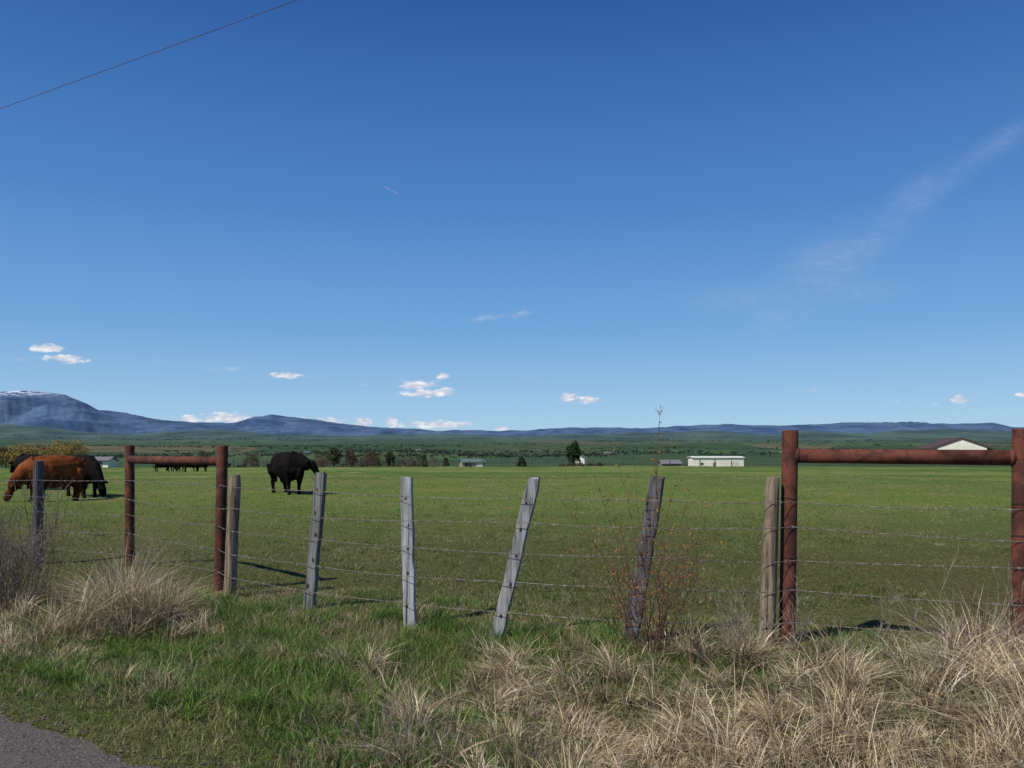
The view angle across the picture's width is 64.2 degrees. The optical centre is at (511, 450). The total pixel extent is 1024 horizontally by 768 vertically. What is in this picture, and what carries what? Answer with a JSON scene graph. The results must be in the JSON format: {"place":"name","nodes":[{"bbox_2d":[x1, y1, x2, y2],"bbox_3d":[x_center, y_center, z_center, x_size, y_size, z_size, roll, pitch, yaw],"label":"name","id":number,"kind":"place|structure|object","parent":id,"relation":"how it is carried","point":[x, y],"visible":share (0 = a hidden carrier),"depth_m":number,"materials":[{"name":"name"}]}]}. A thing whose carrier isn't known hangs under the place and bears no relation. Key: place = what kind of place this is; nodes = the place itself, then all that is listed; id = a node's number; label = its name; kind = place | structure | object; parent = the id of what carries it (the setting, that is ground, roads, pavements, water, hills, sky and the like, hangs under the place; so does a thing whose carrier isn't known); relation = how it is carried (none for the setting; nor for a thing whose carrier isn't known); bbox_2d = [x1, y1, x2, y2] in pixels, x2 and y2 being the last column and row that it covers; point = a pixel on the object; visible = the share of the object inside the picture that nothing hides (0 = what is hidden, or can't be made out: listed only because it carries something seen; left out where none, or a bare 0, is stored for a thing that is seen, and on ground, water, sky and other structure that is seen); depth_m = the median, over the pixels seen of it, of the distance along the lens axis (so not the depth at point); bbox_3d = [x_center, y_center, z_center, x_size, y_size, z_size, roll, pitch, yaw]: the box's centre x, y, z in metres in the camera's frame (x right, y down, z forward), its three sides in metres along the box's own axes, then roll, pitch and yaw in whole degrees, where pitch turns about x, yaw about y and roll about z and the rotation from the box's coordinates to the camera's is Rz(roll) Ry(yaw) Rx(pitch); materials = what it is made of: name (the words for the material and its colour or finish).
{"place":"outdoors","nodes":[
{"label":"outdoors","id":0,"kind":"place"},
{"bbox_2d":[0,714,160,767],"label":"asphalt road","id":1,"kind":"structure","parent":0,"point":[55,757],"depth_m":4.05,"materials":[{"name":"grey asphalt"}]},
{"bbox_2d":[0,693,260,767],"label":"road gravel","id":2,"kind":"structure","parent":1,"relation":"on","point":[103,742],"depth_m":4.21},
{"bbox_2d":[0,0,295,108],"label":"overhead power line","id":3,"kind":"object","parent":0,"point":[154,52],"visible":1,"depth_m":11.94,"materials":[{"name":"black metal"}]},
{"bbox_2d":[0,391,1023,767],"bbox_3d":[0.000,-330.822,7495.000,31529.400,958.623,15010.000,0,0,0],"label":"ground","id":4,"kind":"structure","parent":0,"point":[34,419],"depth_m":16.79,"materials":[{"name":"green plant"}]},
{"bbox_2d":[0,445,19,467],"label":"willow tree","id":5,"kind":"object","parent":4,"relation":"on","point":[3,450],"visible":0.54,"depth_m":119.50,"materials":[{"name":"yellow plant"}]},
{"bbox_2d":[8,453,47,489],"bbox_3d":[-18.440,0.795,31.110,2.330,1.379,0.849,0,0,30],"label":"black cow","id":6,"kind":"object","parent":4,"relation":"on","point":[19,459],"visible":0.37,"depth_m":31.05},
{"bbox_2d":[1,443,55,465],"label":"willow tree","id":7,"kind":"object","parent":4,"relation":"on","point":[25,449],"visible":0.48,"depth_m":113.77,"materials":[{"name":"yellow plant"}]},
{"bbox_2d":[0,464,75,603],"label":"dead weed","id":8,"kind":"object","parent":4,"relation":"on","point":[19,553],"visible":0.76,"depth_m":8.21,"materials":[{"name":"brown plant"}]},
{"bbox_2d":[31,461,44,564],"bbox_3d":[-6.329,1.001,10.902,0.155,1.733,0.147,0,0,0],"label":"wooden fence post","id":9,"kind":"object","parent":4,"relation":"on","point":[38,472],"visible":0.54,"depth_m":10.85,"materials":[{"name":"grey wood"}]},
{"bbox_2d":[0,479,1023,636],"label":"barbed wire","id":10,"kind":"object","parent":9,"relation":"attached to","point":[591,526],"visible":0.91,"depth_m":6.48,"materials":[{"name":"grey metal"}]},
{"bbox_2d":[3,455,87,501],"bbox_3d":[-13.537,0.828,23.889,0.896,1.387,2.232,0,0,34],"label":"brown cow","id":11,"kind":"object","parent":4,"relation":"on","point":[58,467],"visible":0.88,"depth_m":23.71},
{"bbox_2d":[0,476,120,612],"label":"dead weed","id":12,"kind":"object","parent":4,"relation":"on","point":[14,584],"visible":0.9,"depth_m":7.96,"materials":[{"name":"brown plant"}]},
{"bbox_2d":[36,439,90,455],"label":"willow tree","id":13,"kind":"object","parent":4,"relation":"on","point":[68,450],"visible":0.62,"depth_m":119.59,"materials":[{"name":"yellow plant"}]},
{"bbox_2d":[66,454,107,497],"bbox_3d":[-13.518,0.811,25.881,2.305,1.387,0.876,0,0,42],"label":"black cow","id":14,"kind":"object","parent":4,"relation":"on","point":[95,477],"visible":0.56,"depth_m":25.36},
{"bbox_2d":[95,457,118,467],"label":"white shed","id":15,"kind":"structure","parent":4,"relation":"on","point":[107,462],"depth_m":149.00,"materials":[{"name":"white metal"}]},
{"bbox_2d":[69,511,208,605],"bbox_3d":[-3.265,1.039,7.209,1.142,1.030,1.071,0,0,34],"label":"dead weed","id":16,"kind":"object","parent":4,"relation":"on","point":[148,551],"visible":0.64,"depth_m":7.10,"materials":[{"name":"beige plant"}]},
{"bbox_2d":[81,557,212,632],"bbox_3d":[-3.004,1.224,6.779,1.016,0.708,0.528,0,0,-32],"label":"dead weed","id":17,"kind":"object","parent":4,"relation":"on","point":[157,603],"visible":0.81,"depth_m":6.75,"materials":[{"name":"beige plant"}]},
{"bbox_2d":[153,464,176,471],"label":"black cow","id":18,"kind":"object","parent":4,"relation":"on","point":[162,466],"visible":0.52,"depth_m":73.83},
{"bbox_2d":[166,465,183,471],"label":"black cow","id":19,"kind":"object","parent":4,"relation":"on","point":[173,468],"visible":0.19,"depth_m":77.92},
{"bbox_2d":[124,445,227,592],"bbox_3d":[-3.986,0.915,9.544,2.585,1.970,0.141,0,0,44],"label":"steel pipe brace","id":20,"kind":"object","parent":4,"relation":"on","point":[220,461],"visible":0.91,"depth_m":8.95,"materials":[{"name":"metal"}]},
{"bbox_2d":[176,465,200,471],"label":"black cow","id":21,"kind":"object","parent":4,"relation":"on","point":[187,466],"visible":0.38,"depth_m":72.74},
{"bbox_2d":[193,465,206,470],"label":"black cow","id":22,"kind":"object","parent":4,"relation":"on","point":[201,466],"visible":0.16,"depth_m":75.79},
{"bbox_2d":[197,449,208,455],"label":"bare tree","id":23,"kind":"object","parent":4,"relation":"on","point":[203,453],"visible":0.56,"depth_m":299.15,"materials":[{"name":"brown plant"}]},
{"bbox_2d":[223,474,240,595],"bbox_3d":[-2.853,1.043,8.330,0.176,1.598,0.132,0,0,0],"label":"wooden fence post","id":24,"kind":"object","parent":4,"relation":"on","point":[231,542],"visible":0.73,"depth_m":8.28,"materials":[{"name":"grey wood"}]},
{"bbox_2d":[242,450,263,466],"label":"bare tree","id":25,"kind":"object","parent":4,"relation":"on","point":[248,459],"visible":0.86,"depth_m":329.65,"materials":[{"name":"brown plant"}]},
{"bbox_2d":[267,451,319,494],"bbox_3d":[-7.567,0.748,27.915,0.928,1.494,2.351,0,0,-44],"label":"black cow","id":26,"kind":"object","parent":4,"relation":"on","point":[286,468],"visible":0.99,"depth_m":27.42},
{"bbox_2d":[303,472,326,609],"bbox_3d":[-1.848,0.989,7.650,0.224,1.588,0.093,0,0,0],"label":"plank fence post","id":27,"kind":"object","parent":4,"relation":"on","point":[314,543],"visible":0.86,"depth_m":7.62,"materials":[{"name":"grey wood"}]},
{"bbox_2d":[325,446,342,465],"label":"pine tree","id":28,"kind":"object","parent":4,"relation":"on","point":[335,456],"visible":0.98,"depth_m":299.10,"materials":[{"name":"green plant"}]},
{"bbox_2d":[343,448,357,466],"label":"bare tree","id":29,"kind":"object","parent":4,"relation":"on","point":[351,456],"visible":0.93,"depth_m":299.22,"materials":[{"name":"brown plant"}]},
{"bbox_2d":[285,678,428,752],"bbox_3d":[-0.925,1.392,4.405,0.825,0.388,0.698,0,0,19],"label":"dead weed","id":30,"kind":"object","parent":4,"relation":"on","point":[346,700],"visible":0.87,"depth_m":4.38,"materials":[{"name":"beige plant"}]},
{"bbox_2d":[117,452,603,467],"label":"distant hedgerow","id":31,"kind":"object","parent":4,"relation":"on","point":[322,460],"visible":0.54,"depth_m":303.51,"materials":[{"name":"green plant"}]},
{"bbox_2d":[365,451,380,465],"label":"bare tree","id":32,"kind":"object","parent":4,"relation":"on","point":[370,454],"visible":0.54,"depth_m":299.11,"materials":[{"name":"brown plant"}]},
{"bbox_2d":[385,451,395,466],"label":"pine tree","id":33,"kind":"object","parent":4,"relation":"on","point":[390,454],"visible":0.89,"depth_m":304.29,"materials":[{"name":"green plant"}]},
{"bbox_2d":[318,670,480,767],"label":"dead weed","id":34,"kind":"object","parent":4,"relation":"on","point":[405,736],"visible":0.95,"depth_m":4.07,"materials":[{"name":"beige plant"}]},
{"bbox_2d":[400,477,416,628],"bbox_3d":[-0.889,1.024,7.028,0.144,1.598,0.061,0,0,14],"label":"plank fence post","id":35,"kind":"object","parent":4,"relation":"on","point":[407,551],"visible":0.83,"depth_m":7.01,"materials":[{"name":"grey wood"}]},
{"bbox_2d":[419,454,427,466],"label":"pine tree","id":36,"kind":"object","parent":4,"relation":"on","point":[424,456],"visible":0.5,"depth_m":309.68,"materials":[{"name":"green plant"}]},
{"bbox_2d":[442,457,449,466],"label":"pine tree","id":37,"kind":"object","parent":4,"relation":"on","point":[445,460],"visible":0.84,"depth_m":304.54,"materials":[{"name":"green plant"}]},
{"bbox_2d":[458,459,485,466],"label":"green roofed shed","id":38,"kind":"structure","parent":4,"relation":"on","point":[471,461],"depth_m":292.60,"materials":[{"name":"beige"}]},
{"bbox_2d":[436,684,573,767],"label":"dead weed","id":39,"kind":"object","parent":4,"relation":"on","point":[523,740],"visible":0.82,"depth_m":4.22,"materials":[{"name":"beige plant"}]},
{"bbox_2d":[0,434,1011,457],"bbox_3d":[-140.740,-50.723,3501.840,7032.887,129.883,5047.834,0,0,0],"label":"distant trees","id":40,"kind":"object","parent":4,"relation":"on","point":[483,454],"visible":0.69,"depth_m":1713.26,"materials":[{"name":"green plant"}]},
{"bbox_2d":[0,525,1023,767],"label":"dry grass","id":41,"kind":"structure","parent":4,"relation":"on","point":[93,603],"depth_m":5.00,"materials":[{"name":"beige plant"}]},
{"bbox_2d":[0,576,1023,767],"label":"verge grass","id":42,"kind":"structure","parent":4,"relation":"on","point":[211,664],"depth_m":5.50,"materials":[{"name":"green plant"}]},
{"bbox_2d":[489,476,539,638],"bbox_3d":[0.021,1.019,6.650,0.422,1.622,0.075,0,0,0],"label":"plank fence post","id":43,"kind":"object","parent":4,"relation":"on","point":[527,507],"visible":0.81,"depth_m":6.63,"materials":[{"name":"grey wood"}]},
{"bbox_2d":[516,455,526,466],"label":"juniper tree","id":44,"kind":"object","parent":4,"relation":"on","point":[521,458],"visible":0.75,"depth_m":319.32,"materials":[{"name":"green plant"}]},
{"bbox_2d":[565,441,581,464],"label":"pine tree","id":45,"kind":"object","parent":4,"relation":"on","point":[573,450],"visible":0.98,"depth_m":328.49,"materials":[{"name":"green plant"}]},
{"bbox_2d":[571,644,630,700],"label":"dead weed","id":46,"kind":"object","parent":4,"relation":"on","point":[577,673],"visible":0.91,"depth_m":5.53,"materials":[{"name":"beige plant"}]},
{"bbox_2d":[202,458,1005,467],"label":"distant field fence","id":47,"kind":"object","parent":4,"relation":"on","point":[501,463],"visible":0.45,"depth_m":150.06,"materials":[{"name":"brown wood"}]},
{"bbox_2d":[559,406,727,656],"bbox_3d":[1.000,0.588,5.973,1.236,1.844,1.105,0,0,-11],"label":"budding willow shrub","id":48,"kind":"object","parent":4,"relation":"on","point":[667,606],"visible":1,"depth_m":5.96,"materials":[{"name":"red plant"}]},
{"bbox_2d":[623,475,664,642],"bbox_3d":[1.019,0.987,6.324,0.341,1.590,0.102,0,0,-8],"label":"plank fence post","id":49,"kind":"object","parent":4,"relation":"on","point":[649,510],"visible":0.64,"depth_m":6.30,"materials":[{"name":"grey wood"}]},
{"bbox_2d":[658,460,682,465],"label":"dark roofed shed","id":50,"kind":"structure","parent":4,"relation":"on","point":[668,463],"depth_m":295.33,"materials":[{"name":"grey metal"}]},
{"bbox_2d":[666,596,746,675],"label":"dead weed","id":51,"kind":"object","parent":4,"relation":"on","point":[695,643],"visible":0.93,"depth_m":5.62,"materials":[{"name":"beige plant"}]},
{"bbox_2d":[695,575,835,663],"bbox_3d":[1.788,1.164,5.729,1.099,0.711,0.663,0,0,37],"label":"dead weed","id":52,"kind":"object","parent":4,"relation":"on","point":[744,630],"visible":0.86,"depth_m":5.78,"materials":[{"name":"beige plant"}]},
{"bbox_2d":[758,477,779,647],"bbox_3d":[1.952,1.018,6.201,0.157,1.638,0.128,0,0,0],"label":"wooden fence post","id":53,"kind":"object","parent":4,"relation":"on","point":[769,554],"visible":0.66,"depth_m":6.15,"materials":[{"name":"brown wood"}]},
{"bbox_2d":[786,597,893,664],"bbox_3d":[2.311,1.250,5.675,0.743,0.535,0.503,0,0,0],"label":"dead weed","id":54,"kind":"object","parent":4,"relation":"on","point":[841,638],"visible":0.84,"depth_m":5.68,"materials":[{"name":"beige plant"}]},
{"bbox_2d":[797,659,907,727],"bbox_3d":[2.028,1.443,4.798,0.654,0.338,0.704,0,0,0],"label":"dead weed","id":55,"kind":"object","parent":4,"relation":"on","point":[819,690],"visible":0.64,"depth_m":4.90,"materials":[{"name":"beige plant"}]},
{"bbox_2d":[779,429,1023,655],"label":"steel pipe brace","id":56,"kind":"object","parent":4,"relation":"on","point":[793,455],"visible":0.83,"depth_m":5.96,"materials":[{"name":"metal"}]},
{"bbox_2d":[886,577,990,669],"bbox_3d":[2.858,1.158,5.480,0.556,0.677,0.917,0,0,0],"label":"dead weed","id":57,"kind":"object","parent":4,"relation":"on","point":[913,628],"visible":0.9,"depth_m":5.43,"materials":[{"name":"beige plant"}]},
{"bbox_2d":[933,439,986,449],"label":"walls","id":58,"kind":"structure","parent":4,"relation":"on","point":[961,444],"depth_m":155.14,"materials":[{"name":"white"}]},
{"bbox_2d":[914,437,995,449],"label":"roof","id":59,"kind":"structure","parent":58,"relation":"on","point":[938,443],"depth_m":156.74,"materials":[{"name":"brown"}]},
{"bbox_2d":[918,547,1023,684],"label":"dead weed","id":60,"kind":"object","parent":4,"relation":"on","point":[1015,628],"visible":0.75,"depth_m":5.26,"materials":[{"name":"beige plant"}]},
{"bbox_2d":[941,548,1023,652],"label":"dead weed","id":61,"kind":"object","parent":4,"relation":"on","point":[979,609],"visible":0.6,"depth_m":5.44,"materials":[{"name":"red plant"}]},
{"bbox_2d":[0,0,1023,430],"label":"sky","id":62,"kind":"structure","parent":0,"point":[435,215],"materials":[{"name":"blue"}]},
{"bbox_2d":[687,456,744,465],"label":"long white barn","id":63,"kind":"structure","parent":0,"point":[717,458],"depth_m":295.50,"materials":[{"name":"white metal"}]}
]}

